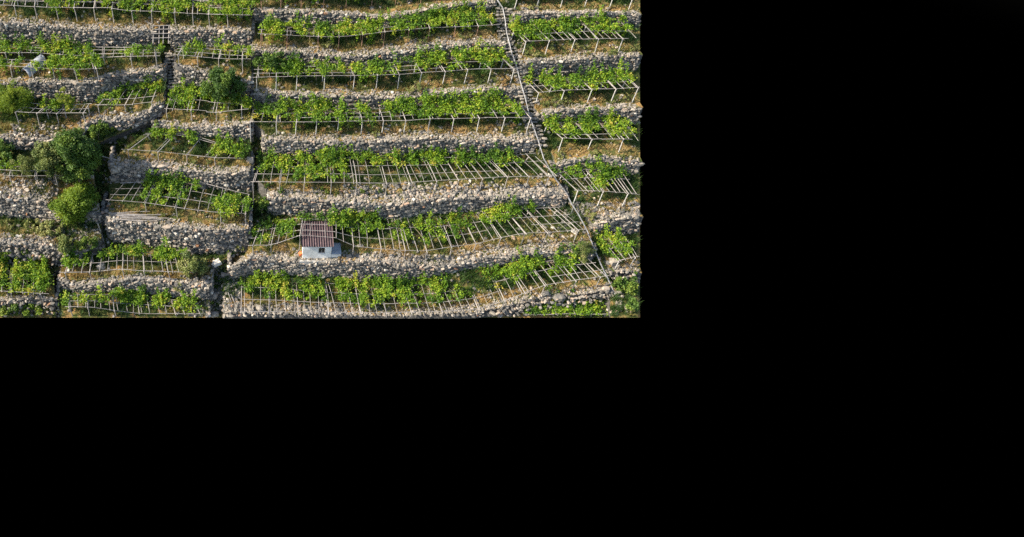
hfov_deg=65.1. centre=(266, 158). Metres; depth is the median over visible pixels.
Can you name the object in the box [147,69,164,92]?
grapevine
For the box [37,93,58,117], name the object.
grapevine
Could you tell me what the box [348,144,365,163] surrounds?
grapevine
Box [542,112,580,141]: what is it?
grapevine
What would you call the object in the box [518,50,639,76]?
dry stone wall
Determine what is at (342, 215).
grapevine
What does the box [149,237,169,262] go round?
grapevine
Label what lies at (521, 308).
dry stone wall
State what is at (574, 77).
grapevine
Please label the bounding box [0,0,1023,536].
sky
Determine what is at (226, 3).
grapevine
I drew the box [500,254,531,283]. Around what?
grapevine
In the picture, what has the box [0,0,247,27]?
vine pergola
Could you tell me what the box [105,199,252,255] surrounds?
dry stone wall
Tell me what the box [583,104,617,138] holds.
grapevine
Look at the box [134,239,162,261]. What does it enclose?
grapevine
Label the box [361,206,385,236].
grapevine
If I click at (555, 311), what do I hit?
vine pergola
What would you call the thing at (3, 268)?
grapevine
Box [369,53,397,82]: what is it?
grapevine
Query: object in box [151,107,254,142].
dry stone wall
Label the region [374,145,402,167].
grapevine
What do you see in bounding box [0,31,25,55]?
grapevine
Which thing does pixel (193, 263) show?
shrub
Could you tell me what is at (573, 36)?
vine pergola
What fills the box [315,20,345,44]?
grapevine
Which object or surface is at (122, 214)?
pole pile
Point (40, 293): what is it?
vine pergola
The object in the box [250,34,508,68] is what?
dry stone wall
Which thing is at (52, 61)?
grapevine
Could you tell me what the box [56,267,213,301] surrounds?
dry stone wall
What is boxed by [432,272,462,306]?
grapevine
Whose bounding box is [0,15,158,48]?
dry stone wall
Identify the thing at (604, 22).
grapevine
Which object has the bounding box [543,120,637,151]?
vine pergola
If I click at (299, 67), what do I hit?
grapevine
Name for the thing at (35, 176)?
vine pergola
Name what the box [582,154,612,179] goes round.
grapevine
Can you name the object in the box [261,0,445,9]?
vine pergola
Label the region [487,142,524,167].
grapevine
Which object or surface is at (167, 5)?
grapevine
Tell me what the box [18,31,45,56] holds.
grapevine
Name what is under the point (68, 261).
grapevine
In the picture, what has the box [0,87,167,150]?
dry stone wall
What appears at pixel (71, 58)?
grapevine
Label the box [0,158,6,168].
grapevine
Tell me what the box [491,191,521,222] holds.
grapevine
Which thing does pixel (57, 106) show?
grapevine
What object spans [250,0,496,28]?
dry stone wall
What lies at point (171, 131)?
grapevine
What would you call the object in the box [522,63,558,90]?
grapevine
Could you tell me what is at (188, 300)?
grapevine
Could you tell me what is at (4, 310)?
shrub
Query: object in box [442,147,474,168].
grapevine
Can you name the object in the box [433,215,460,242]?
grapevine
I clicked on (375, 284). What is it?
grapevine
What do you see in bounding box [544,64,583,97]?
grapevine
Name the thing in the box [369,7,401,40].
grapevine
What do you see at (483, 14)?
grapevine
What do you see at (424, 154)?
grapevine
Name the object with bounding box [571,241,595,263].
shrub
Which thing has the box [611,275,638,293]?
shrub
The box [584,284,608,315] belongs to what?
grapevine
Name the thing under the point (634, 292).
shrub
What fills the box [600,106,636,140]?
grapevine
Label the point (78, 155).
broadleaf tree
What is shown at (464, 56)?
grapevine
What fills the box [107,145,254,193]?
dry stone wall
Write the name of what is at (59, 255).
dry stone wall
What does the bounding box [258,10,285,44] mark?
grapevine
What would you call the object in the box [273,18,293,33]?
grapevine
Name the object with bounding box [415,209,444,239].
grapevine
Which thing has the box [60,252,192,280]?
vine pergola
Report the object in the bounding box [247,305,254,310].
boulder
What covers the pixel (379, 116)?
vine pergola
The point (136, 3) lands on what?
grapevine
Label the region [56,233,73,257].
shrub
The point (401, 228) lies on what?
grapevine
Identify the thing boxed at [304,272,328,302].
grapevine
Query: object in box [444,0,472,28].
grapevine
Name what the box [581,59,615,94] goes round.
grapevine
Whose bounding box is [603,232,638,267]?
vine pergola
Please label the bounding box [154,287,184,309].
grapevine
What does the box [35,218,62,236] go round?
shrub
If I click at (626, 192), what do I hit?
vine pergola
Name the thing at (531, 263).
grapevine
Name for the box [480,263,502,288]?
grapevine
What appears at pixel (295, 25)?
grapevine
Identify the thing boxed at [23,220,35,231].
shrub
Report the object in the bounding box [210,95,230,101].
grapevine
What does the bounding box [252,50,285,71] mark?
grapevine
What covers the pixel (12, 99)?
tree
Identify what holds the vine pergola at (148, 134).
on the hillside
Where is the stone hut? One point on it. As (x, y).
(314, 245)
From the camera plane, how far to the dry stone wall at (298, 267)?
62.01 m
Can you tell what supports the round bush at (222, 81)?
on the hillside
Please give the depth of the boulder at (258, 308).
61.17 m
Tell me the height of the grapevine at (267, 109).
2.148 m
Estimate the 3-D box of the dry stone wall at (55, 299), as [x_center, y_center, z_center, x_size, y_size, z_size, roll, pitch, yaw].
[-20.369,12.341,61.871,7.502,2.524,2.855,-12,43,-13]
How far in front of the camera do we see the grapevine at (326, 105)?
63.58 m
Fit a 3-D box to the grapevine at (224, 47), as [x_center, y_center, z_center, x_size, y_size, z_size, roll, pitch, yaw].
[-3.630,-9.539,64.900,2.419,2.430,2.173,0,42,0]
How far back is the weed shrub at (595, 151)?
63.38 m
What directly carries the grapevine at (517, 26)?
on the hillside
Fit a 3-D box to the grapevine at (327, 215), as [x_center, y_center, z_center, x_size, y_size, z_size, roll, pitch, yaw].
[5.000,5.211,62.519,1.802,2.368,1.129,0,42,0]
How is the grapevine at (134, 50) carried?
on the hillside
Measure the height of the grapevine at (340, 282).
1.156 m
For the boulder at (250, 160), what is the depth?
63.22 m
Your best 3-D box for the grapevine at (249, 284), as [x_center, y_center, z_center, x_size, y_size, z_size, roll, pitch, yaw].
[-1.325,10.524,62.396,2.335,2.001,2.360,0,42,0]
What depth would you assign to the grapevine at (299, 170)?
62.85 m
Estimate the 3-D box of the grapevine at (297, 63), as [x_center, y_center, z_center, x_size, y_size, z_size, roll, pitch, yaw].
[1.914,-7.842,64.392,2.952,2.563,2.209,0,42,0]
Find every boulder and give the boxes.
[9,298,15,303]
[96,263,105,269]
[211,258,221,266]
[211,311,218,317]
[212,292,218,299]
[221,272,227,277]
[246,157,253,163]
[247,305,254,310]
[256,304,263,310]
[542,291,550,296]
[553,293,565,301]
[602,286,609,291]
[609,258,618,265]
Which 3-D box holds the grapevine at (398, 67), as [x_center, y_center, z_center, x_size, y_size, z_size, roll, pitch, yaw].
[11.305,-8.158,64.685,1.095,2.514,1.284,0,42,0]
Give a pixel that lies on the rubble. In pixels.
(206, 280)
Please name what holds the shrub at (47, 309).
on the hillside
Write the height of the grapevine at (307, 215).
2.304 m
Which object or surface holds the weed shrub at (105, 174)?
on the hillside
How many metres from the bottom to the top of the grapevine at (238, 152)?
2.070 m
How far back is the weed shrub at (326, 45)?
65.43 m
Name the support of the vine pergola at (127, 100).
on the hillside
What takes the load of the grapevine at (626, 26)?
on the hillside
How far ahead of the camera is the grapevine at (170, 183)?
62.86 m
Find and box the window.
[318,248,324,252]
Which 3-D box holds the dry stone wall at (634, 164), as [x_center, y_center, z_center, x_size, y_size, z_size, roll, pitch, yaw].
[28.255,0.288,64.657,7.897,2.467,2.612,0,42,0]
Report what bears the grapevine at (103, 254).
on the hillside
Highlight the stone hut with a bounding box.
[299,220,340,264]
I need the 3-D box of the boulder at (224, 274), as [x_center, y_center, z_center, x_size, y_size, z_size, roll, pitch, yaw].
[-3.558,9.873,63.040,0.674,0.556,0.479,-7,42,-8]
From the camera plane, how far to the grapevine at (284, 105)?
63.69 m
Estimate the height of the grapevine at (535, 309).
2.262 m
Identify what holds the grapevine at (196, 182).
on the hillside
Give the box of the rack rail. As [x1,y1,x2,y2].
[497,0,614,294]
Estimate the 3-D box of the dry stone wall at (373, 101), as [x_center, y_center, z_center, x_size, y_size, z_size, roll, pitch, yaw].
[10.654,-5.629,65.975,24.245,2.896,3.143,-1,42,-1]
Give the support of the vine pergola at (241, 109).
on the hillside
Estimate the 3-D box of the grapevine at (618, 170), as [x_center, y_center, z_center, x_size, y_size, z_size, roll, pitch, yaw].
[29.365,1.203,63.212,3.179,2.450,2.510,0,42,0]
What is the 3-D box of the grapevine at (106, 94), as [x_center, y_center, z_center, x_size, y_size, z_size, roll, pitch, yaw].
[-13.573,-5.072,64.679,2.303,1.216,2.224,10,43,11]
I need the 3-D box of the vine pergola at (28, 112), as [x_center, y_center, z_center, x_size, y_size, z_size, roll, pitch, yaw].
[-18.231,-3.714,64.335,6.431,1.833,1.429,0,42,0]
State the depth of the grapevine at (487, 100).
63.85 m
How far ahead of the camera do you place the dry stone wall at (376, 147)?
63.85 m
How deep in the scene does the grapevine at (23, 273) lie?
61.65 m
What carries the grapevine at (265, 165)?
on the hillside
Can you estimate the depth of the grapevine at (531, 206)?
63.01 m
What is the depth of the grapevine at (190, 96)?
64.77 m
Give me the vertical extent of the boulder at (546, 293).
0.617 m
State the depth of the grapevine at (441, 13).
65.51 m
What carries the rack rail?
on the hillside
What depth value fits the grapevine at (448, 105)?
63.89 m
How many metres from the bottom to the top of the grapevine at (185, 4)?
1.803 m
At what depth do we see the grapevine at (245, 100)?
63.96 m
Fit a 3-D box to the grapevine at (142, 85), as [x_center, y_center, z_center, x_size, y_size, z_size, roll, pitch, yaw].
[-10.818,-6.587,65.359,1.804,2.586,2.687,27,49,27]
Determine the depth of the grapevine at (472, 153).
63.70 m
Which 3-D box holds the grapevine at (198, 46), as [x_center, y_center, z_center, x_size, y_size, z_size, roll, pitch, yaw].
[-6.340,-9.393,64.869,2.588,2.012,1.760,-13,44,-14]
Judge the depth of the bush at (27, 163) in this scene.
62.11 m
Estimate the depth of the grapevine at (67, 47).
65.39 m
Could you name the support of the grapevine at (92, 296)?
on the hillside
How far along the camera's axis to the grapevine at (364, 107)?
63.62 m
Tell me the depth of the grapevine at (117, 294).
60.88 m
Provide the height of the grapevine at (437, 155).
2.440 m
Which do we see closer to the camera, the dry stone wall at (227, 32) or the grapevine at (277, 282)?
the grapevine at (277, 282)
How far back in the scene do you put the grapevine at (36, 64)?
63.98 m
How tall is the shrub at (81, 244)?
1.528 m
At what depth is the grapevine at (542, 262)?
61.78 m
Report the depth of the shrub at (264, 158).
63.75 m
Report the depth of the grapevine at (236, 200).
61.88 m
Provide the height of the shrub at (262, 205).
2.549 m
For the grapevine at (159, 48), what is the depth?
64.71 m
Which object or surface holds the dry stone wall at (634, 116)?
on the hillside
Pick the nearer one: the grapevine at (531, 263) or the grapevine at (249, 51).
the grapevine at (531, 263)
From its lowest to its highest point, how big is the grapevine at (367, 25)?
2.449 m
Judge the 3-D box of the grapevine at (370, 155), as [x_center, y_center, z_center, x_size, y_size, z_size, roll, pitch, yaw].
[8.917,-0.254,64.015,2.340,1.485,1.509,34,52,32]
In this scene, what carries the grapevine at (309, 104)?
on the hillside
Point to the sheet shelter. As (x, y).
(26, 68)
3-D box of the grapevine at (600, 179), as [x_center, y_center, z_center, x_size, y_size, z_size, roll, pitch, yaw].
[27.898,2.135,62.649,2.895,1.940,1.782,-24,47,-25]
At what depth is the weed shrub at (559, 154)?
63.64 m
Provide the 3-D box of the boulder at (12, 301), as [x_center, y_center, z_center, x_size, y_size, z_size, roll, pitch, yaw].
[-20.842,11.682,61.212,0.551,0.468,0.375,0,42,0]
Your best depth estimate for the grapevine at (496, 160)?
63.47 m
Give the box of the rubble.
[0,0,639,318]
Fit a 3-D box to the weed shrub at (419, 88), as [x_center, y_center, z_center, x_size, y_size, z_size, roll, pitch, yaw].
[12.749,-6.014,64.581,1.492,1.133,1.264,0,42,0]
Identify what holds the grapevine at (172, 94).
on the hillside
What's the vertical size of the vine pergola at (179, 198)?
2.320 m
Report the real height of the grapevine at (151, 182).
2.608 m
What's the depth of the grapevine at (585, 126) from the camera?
63.92 m
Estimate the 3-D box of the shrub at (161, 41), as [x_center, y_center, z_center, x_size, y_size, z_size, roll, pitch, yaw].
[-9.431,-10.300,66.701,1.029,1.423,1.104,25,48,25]
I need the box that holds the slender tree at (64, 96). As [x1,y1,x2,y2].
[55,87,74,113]
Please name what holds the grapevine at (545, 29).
on the hillside
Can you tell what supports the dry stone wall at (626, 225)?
on the hillside
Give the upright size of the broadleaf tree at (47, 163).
3.973 m
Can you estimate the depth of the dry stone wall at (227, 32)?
65.76 m
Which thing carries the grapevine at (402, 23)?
on the hillside
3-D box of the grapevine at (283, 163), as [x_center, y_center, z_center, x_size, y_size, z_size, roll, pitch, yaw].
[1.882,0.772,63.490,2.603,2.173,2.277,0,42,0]
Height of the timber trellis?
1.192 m
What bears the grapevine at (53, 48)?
on the hillside
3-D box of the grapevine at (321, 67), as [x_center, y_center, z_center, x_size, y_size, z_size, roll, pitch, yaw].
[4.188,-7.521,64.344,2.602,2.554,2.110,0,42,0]
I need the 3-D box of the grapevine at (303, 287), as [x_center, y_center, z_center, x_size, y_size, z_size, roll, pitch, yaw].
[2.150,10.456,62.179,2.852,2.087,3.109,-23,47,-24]
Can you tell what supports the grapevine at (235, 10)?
on the hillside
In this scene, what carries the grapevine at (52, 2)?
on the hillside
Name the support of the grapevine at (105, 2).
on the hillside
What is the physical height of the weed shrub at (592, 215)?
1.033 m
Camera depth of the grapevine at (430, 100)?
63.72 m
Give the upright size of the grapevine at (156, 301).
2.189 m
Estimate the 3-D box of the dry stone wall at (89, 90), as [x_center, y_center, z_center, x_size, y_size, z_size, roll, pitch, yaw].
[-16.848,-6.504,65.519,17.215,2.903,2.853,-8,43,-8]
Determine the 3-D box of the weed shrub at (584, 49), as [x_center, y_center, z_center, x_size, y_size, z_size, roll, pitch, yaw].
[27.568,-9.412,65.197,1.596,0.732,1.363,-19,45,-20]
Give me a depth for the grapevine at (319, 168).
63.12 m
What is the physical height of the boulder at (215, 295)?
0.642 m
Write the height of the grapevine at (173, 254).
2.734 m
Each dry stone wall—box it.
[0,0,164,4]
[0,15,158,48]
[0,54,168,102]
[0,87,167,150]
[0,187,108,226]
[0,232,82,271]
[0,280,61,316]
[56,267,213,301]
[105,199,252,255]
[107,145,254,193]
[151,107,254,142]
[168,20,254,49]
[171,0,253,7]
[173,49,254,96]
[222,284,625,317]
[227,238,597,281]
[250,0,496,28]
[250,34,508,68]
[250,81,526,109]
[261,129,540,156]
[266,182,569,219]
[510,7,640,26]
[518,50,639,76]
[536,102,641,124]
[552,154,644,174]
[589,205,640,235]
[607,264,639,282]
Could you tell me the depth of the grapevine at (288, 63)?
64.15 m
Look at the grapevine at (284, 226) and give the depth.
61.90 m
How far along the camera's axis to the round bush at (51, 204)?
62.22 m
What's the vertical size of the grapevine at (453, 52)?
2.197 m
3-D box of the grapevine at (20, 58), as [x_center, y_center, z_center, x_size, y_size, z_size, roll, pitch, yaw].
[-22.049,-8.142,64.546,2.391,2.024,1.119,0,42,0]
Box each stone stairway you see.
[164,52,180,102]
[495,7,547,146]
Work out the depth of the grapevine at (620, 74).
64.26 m
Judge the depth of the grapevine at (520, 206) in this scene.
62.96 m
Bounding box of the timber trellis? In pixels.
[151,25,170,43]
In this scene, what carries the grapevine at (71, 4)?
on the hillside
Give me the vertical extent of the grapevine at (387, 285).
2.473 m
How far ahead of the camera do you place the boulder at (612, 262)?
61.84 m
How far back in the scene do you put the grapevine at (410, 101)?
63.61 m
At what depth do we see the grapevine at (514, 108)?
63.94 m
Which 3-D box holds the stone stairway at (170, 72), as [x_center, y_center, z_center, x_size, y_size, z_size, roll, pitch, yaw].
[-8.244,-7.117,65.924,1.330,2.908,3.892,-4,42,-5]
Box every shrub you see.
[0,138,15,160]
[0,303,29,315]
[21,303,42,315]
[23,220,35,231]
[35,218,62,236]
[41,308,59,314]
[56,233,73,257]
[73,236,98,251]
[86,119,109,139]
[99,170,107,177]
[159,35,167,44]
[173,282,181,291]
[176,250,208,278]
[216,254,227,271]
[255,196,269,214]
[256,152,267,164]
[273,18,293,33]
[321,41,337,48]
[405,80,421,93]
[417,36,427,44]
[457,31,471,38]
[527,5,540,9]
[545,96,565,107]
[555,151,564,158]
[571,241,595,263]
[575,45,593,53]
[584,209,596,220]
[589,149,598,156]
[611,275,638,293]
[624,297,638,313]
[630,280,638,295]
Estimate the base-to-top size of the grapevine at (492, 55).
2.633 m
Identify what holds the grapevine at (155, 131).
on the hillside
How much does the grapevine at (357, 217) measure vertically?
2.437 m
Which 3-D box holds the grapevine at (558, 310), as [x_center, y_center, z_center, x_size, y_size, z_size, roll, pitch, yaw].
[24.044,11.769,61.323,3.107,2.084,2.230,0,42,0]
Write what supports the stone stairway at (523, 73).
on the hillside
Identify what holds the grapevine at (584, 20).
on the hillside
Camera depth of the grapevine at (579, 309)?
61.16 m
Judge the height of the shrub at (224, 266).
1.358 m
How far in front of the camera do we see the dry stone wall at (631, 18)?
66.13 m
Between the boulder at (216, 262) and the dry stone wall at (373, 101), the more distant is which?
the dry stone wall at (373, 101)
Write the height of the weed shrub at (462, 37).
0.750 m
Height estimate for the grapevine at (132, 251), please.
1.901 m
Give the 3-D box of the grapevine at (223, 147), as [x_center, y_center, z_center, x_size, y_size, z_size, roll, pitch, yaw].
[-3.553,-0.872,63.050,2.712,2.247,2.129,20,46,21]
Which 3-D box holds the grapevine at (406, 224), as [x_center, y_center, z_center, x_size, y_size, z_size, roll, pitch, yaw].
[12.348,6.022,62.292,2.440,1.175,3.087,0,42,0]
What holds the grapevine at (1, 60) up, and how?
on the hillside
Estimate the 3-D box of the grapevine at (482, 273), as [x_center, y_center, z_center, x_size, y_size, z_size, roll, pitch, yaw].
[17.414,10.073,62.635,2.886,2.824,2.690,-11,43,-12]
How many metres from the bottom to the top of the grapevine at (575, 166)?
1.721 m
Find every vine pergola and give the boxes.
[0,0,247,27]
[0,45,157,67]
[0,165,58,186]
[1,262,49,303]
[2,59,99,82]
[15,102,91,125]
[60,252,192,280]
[65,294,200,316]
[98,86,155,113]
[106,180,249,223]
[122,132,243,165]
[164,90,244,120]
[173,45,250,72]
[240,257,608,316]
[248,207,585,257]
[250,102,531,140]
[251,153,556,205]
[253,56,521,90]
[258,13,499,49]
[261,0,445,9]
[511,22,635,54]
[514,0,631,8]
[527,75,638,103]
[531,304,600,314]
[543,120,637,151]
[556,169,639,205]
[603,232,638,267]
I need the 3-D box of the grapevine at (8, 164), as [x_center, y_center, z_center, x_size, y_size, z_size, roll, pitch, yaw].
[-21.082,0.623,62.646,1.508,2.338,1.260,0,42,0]
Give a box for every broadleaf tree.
[30,140,65,179]
[48,128,103,183]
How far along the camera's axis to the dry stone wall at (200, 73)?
64.95 m
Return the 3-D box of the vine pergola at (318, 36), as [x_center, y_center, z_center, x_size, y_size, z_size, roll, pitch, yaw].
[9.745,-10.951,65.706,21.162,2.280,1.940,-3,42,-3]
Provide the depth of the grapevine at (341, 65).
64.19 m
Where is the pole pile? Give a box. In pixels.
[111,211,161,220]
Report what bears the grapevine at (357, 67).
on the hillside
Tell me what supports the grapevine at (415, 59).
on the hillside
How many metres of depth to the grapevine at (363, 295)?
61.52 m
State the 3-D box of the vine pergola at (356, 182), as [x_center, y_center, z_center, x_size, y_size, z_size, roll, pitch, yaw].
[11.524,2.047,64.011,25.744,3.632,3.581,0,42,0]
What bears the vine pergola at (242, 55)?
on the hillside
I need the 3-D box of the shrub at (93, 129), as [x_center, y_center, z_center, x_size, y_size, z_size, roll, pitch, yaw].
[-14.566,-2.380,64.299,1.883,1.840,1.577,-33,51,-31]
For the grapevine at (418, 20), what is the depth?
65.35 m
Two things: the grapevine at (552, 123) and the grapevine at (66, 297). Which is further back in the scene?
the grapevine at (552, 123)
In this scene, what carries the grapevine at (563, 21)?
on the hillside
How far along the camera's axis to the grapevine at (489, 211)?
62.95 m
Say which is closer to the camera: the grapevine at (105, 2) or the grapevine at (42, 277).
the grapevine at (42, 277)
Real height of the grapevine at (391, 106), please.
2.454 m
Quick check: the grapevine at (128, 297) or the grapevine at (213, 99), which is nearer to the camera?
the grapevine at (128, 297)
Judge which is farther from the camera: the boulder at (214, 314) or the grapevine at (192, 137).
the grapevine at (192, 137)
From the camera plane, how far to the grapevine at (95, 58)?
63.97 m
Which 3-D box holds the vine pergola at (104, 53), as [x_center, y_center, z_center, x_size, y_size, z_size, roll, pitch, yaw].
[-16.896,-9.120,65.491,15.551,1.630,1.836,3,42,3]
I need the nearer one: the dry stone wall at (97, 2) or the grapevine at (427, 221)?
the grapevine at (427, 221)
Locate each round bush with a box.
[47,196,63,211]
[53,180,100,224]
[200,66,247,101]
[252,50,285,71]
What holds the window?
in the stone hut
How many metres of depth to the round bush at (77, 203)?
61.59 m
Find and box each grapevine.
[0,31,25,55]
[0,55,7,70]
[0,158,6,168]
[0,251,22,293]
[1,53,24,74]
[5,151,19,169]
[11,253,40,294]
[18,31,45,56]
[28,254,53,292]
[29,60,44,75]
[34,33,72,55]
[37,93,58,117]
[43,51,69,79]
[44,0,63,13]
[50,97,78,114]
[58,51,90,79]
[58,289,88,308]
[60,33,95,56]
[60,245,96,268]
[62,0,90,11]
[77,290,111,304]
[79,43,105,72]
[83,0,109,6]
[95,87,123,105]
[96,282,125,300]
[97,243,121,260]
[100,0,128,16]
[114,78,138,96]
[116,0,146,19]
[116,241,138,261]
[116,283,146,308]
[118,43,142,59]
[129,64,153,96]
[133,285,170,308]
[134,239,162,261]
[138,168,166,205]
[142,0,182,23]
[142,42,164,60]
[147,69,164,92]
[149,123,166,140]
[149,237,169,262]
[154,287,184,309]
[158,169,189,204]
[163,123,178,138]
[164,236,187,261]
[165,74,189,107]
[169,0,201,12]
[169,126,197,143]
[172,166,201,194]
[176,288,201,312]
[178,36,207,58]
[180,79,211,113]
[196,77,211,102]
[198,0,236,24]
[207,128,237,156]
[207,193,234,217]
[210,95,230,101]
[211,33,238,58]
[219,89,254,111]
[224,193,254,216]
[226,0,259,21]
[227,135,251,158]
[232,44,253,56]
[237,272,264,292]
[247,94,283,118]
[249,215,280,244]
[253,268,277,298]
[254,147,280,172]
[256,269,294,300]
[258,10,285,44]
[260,50,279,76]
[269,92,301,128]
[270,53,299,80]
[274,10,304,40]
[274,50,304,81]
[274,151,303,175]
[275,217,297,237]
[278,271,310,300]
[288,55,310,78]
[291,91,325,128]
[291,149,316,187]
[295,14,325,40]
[295,210,321,221]
[303,55,329,79]
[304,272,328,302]
[308,148,331,179]
[309,94,353,124]
[313,275,352,302]
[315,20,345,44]
[316,207,334,221]
[323,56,345,80]
[324,142,349,182]
[327,203,353,233]
[334,90,377,129]
[335,15,360,40]
[335,207,375,236]
[345,270,371,310]
[348,60,379,84]
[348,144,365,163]
[352,12,380,43]
[360,148,381,165]
[360,273,387,309]
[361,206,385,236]
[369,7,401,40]
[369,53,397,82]
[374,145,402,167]
[376,274,411,308]
[378,92,410,117]
[386,218,414,240]
[391,147,418,168]
[392,48,402,71]
[393,272,423,307]
[394,8,416,35]
[398,54,426,72]
[402,217,430,245]
[406,96,433,120]
[408,4,438,38]
[410,144,438,167]
[414,42,446,70]
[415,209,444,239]
[417,271,443,305]
[420,87,449,120]
[423,1,454,32]
[427,146,448,166]
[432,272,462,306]
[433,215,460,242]
[434,43,465,73]
[436,88,468,125]
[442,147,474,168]
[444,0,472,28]
[448,206,471,231]
[449,271,480,301]
[451,43,490,74]
[453,143,485,165]
[457,88,488,122]
[463,0,496,29]
[465,263,490,291]
[466,209,492,228]
[473,36,516,66]
[474,148,507,168]
[475,86,503,116]
[480,196,504,222]
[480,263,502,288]
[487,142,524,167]
[491,87,524,123]
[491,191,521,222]
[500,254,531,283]
[508,14,552,49]
[511,195,526,213]
[515,245,538,284]
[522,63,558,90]
[523,285,556,315]
[524,199,536,215]
[532,17,559,35]
[533,243,576,277]
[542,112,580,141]
[542,288,573,315]
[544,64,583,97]
[547,10,579,40]
[547,157,585,183]
[552,241,581,275]
[560,107,593,142]
[561,65,598,90]
[566,286,595,315]
[570,10,601,39]
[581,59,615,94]
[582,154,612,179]
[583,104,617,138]
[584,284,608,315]
[585,169,612,188]
[587,10,621,37]
[593,153,630,184]
[593,223,635,261]
[599,4,633,37]
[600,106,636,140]
[605,56,637,89]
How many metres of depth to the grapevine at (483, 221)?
62.88 m
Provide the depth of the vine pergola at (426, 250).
61.76 m
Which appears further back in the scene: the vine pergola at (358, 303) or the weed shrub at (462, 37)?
the weed shrub at (462, 37)
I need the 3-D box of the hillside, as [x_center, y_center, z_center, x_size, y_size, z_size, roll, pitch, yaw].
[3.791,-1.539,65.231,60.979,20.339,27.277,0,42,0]
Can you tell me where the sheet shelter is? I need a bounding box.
[21,54,45,77]
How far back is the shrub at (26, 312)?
61.29 m
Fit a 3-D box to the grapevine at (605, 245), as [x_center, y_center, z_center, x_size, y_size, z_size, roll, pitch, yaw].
[28.865,6.907,62.415,2.717,2.397,3.694,-24,47,-24]
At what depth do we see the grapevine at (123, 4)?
65.44 m
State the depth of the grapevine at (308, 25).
64.98 m
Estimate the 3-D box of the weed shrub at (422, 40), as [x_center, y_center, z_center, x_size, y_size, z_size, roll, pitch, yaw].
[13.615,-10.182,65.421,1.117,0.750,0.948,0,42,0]
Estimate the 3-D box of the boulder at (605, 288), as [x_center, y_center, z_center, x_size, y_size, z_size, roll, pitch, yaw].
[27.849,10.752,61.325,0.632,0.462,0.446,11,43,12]
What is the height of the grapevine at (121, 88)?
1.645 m
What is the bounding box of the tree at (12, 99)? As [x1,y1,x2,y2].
[0,79,35,115]
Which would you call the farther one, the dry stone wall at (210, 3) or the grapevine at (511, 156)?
the dry stone wall at (210, 3)
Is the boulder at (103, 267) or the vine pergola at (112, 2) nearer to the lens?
the boulder at (103, 267)
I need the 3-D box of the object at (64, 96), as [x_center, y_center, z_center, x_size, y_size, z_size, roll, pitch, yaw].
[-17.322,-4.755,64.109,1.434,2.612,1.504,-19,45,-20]
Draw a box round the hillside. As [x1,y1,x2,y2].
[0,0,642,318]
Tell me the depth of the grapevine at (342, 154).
63.35 m
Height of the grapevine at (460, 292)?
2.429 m
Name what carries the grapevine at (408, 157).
on the hillside
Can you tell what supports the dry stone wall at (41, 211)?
on the hillside
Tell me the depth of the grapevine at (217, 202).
61.88 m
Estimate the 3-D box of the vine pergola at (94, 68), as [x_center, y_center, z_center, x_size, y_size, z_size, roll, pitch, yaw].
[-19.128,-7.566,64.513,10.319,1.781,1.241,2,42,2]
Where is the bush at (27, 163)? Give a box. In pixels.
[9,154,38,178]
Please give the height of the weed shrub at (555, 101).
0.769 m
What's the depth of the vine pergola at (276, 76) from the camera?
64.27 m
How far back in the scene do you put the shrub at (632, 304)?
59.49 m
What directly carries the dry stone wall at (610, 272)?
on the hillside
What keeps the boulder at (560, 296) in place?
on the hillside
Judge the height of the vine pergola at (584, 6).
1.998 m
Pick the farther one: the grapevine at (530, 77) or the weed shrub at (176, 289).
the grapevine at (530, 77)
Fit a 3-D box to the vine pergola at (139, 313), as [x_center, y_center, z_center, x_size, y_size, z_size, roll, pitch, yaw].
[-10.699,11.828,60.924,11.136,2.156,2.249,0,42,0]
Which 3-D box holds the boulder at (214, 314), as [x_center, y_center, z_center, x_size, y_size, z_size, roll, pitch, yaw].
[-4.335,13.055,62.430,0.709,0.601,0.551,0,42,0]
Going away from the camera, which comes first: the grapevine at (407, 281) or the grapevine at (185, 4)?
the grapevine at (407, 281)
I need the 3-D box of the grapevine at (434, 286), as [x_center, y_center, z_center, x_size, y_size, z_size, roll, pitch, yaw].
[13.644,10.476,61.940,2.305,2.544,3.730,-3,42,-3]
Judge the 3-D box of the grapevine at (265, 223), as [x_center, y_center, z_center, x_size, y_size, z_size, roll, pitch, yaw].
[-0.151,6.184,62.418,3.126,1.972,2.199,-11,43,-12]
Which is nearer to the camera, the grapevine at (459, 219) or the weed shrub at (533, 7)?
the grapevine at (459, 219)
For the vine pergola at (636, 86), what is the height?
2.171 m
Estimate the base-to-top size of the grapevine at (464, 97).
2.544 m
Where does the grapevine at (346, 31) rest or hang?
on the hillside
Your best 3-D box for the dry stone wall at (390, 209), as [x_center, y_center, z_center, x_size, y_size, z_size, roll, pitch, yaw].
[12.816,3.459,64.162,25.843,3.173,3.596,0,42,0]
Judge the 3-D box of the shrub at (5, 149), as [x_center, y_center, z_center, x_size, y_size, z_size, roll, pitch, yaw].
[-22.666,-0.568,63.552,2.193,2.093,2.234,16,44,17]
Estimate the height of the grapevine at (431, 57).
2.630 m
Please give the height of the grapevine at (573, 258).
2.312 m
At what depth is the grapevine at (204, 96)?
64.97 m
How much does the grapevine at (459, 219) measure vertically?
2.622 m
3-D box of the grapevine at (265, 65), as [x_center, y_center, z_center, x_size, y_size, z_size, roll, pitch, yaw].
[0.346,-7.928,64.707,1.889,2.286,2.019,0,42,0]
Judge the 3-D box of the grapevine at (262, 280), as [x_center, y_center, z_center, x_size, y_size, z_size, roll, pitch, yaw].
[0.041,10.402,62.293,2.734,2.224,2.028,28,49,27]

